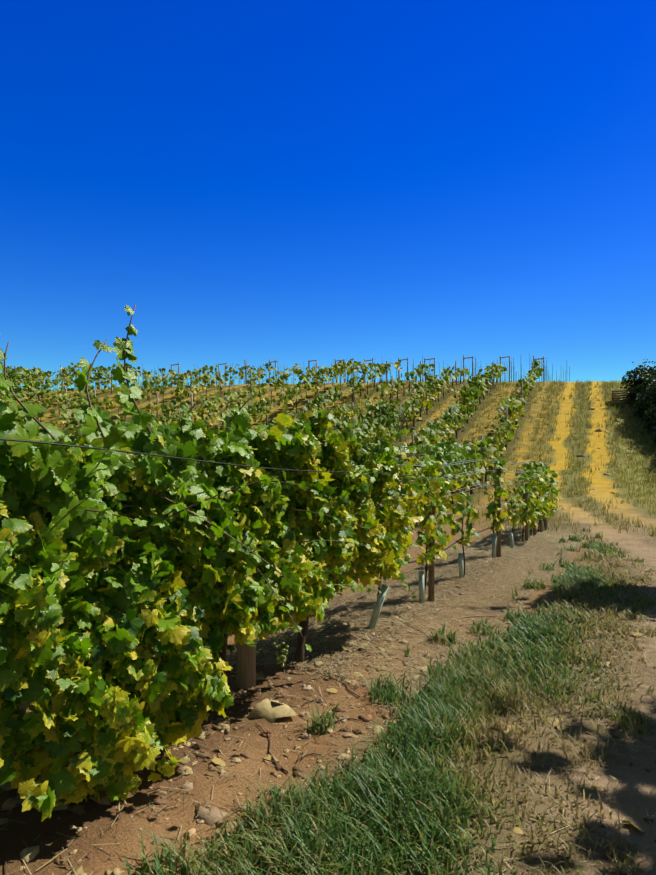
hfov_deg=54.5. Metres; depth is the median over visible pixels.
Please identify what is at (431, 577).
trellis posts
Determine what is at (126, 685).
vine leaves
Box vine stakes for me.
[4,355,569,490]
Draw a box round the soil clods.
[0,603,655,874]
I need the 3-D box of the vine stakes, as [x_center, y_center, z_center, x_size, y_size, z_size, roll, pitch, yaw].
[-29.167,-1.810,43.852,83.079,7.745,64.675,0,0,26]
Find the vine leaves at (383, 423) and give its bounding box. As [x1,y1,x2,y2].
[0,358,543,485]
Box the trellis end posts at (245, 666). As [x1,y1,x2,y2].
[12,355,544,688]
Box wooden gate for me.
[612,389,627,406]
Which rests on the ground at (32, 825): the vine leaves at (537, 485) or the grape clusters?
the vine leaves at (537, 485)
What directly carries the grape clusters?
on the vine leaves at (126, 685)
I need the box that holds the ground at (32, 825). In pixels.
[0,379,655,874]
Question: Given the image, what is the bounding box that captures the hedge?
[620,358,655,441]
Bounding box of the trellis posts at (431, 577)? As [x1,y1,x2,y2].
[428,464,547,602]
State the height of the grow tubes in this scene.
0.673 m
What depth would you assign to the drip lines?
2.76 m
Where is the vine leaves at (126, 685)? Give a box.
[0,305,481,821]
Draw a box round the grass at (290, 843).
[117,526,655,874]
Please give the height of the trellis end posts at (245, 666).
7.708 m
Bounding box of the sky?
[0,0,655,391]
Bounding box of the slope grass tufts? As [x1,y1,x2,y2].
[326,378,655,536]
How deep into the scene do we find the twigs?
3.77 m
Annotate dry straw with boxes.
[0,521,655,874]
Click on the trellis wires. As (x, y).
(419, 465)
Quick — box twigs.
[0,596,551,874]
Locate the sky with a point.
(289, 182)
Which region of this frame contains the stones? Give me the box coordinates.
[0,387,647,874]
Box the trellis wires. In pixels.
[8,407,545,549]
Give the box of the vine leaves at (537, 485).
[126,428,563,577]
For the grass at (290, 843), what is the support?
on the ground at (32, 825)
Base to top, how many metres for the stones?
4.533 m
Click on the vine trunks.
(300, 649)
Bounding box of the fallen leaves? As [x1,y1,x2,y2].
[156,618,643,871]
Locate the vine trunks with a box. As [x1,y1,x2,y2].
[31,372,543,766]
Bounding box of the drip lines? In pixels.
[0,431,520,712]
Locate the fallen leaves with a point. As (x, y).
(215, 760)
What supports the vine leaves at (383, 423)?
on the ground at (32, 825)
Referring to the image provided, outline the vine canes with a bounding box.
[0,304,481,660]
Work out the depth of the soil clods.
3.26 m
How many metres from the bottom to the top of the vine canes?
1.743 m
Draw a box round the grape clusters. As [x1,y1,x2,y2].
[197,572,345,717]
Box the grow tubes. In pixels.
[368,520,544,630]
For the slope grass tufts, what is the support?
on the ground at (32, 825)

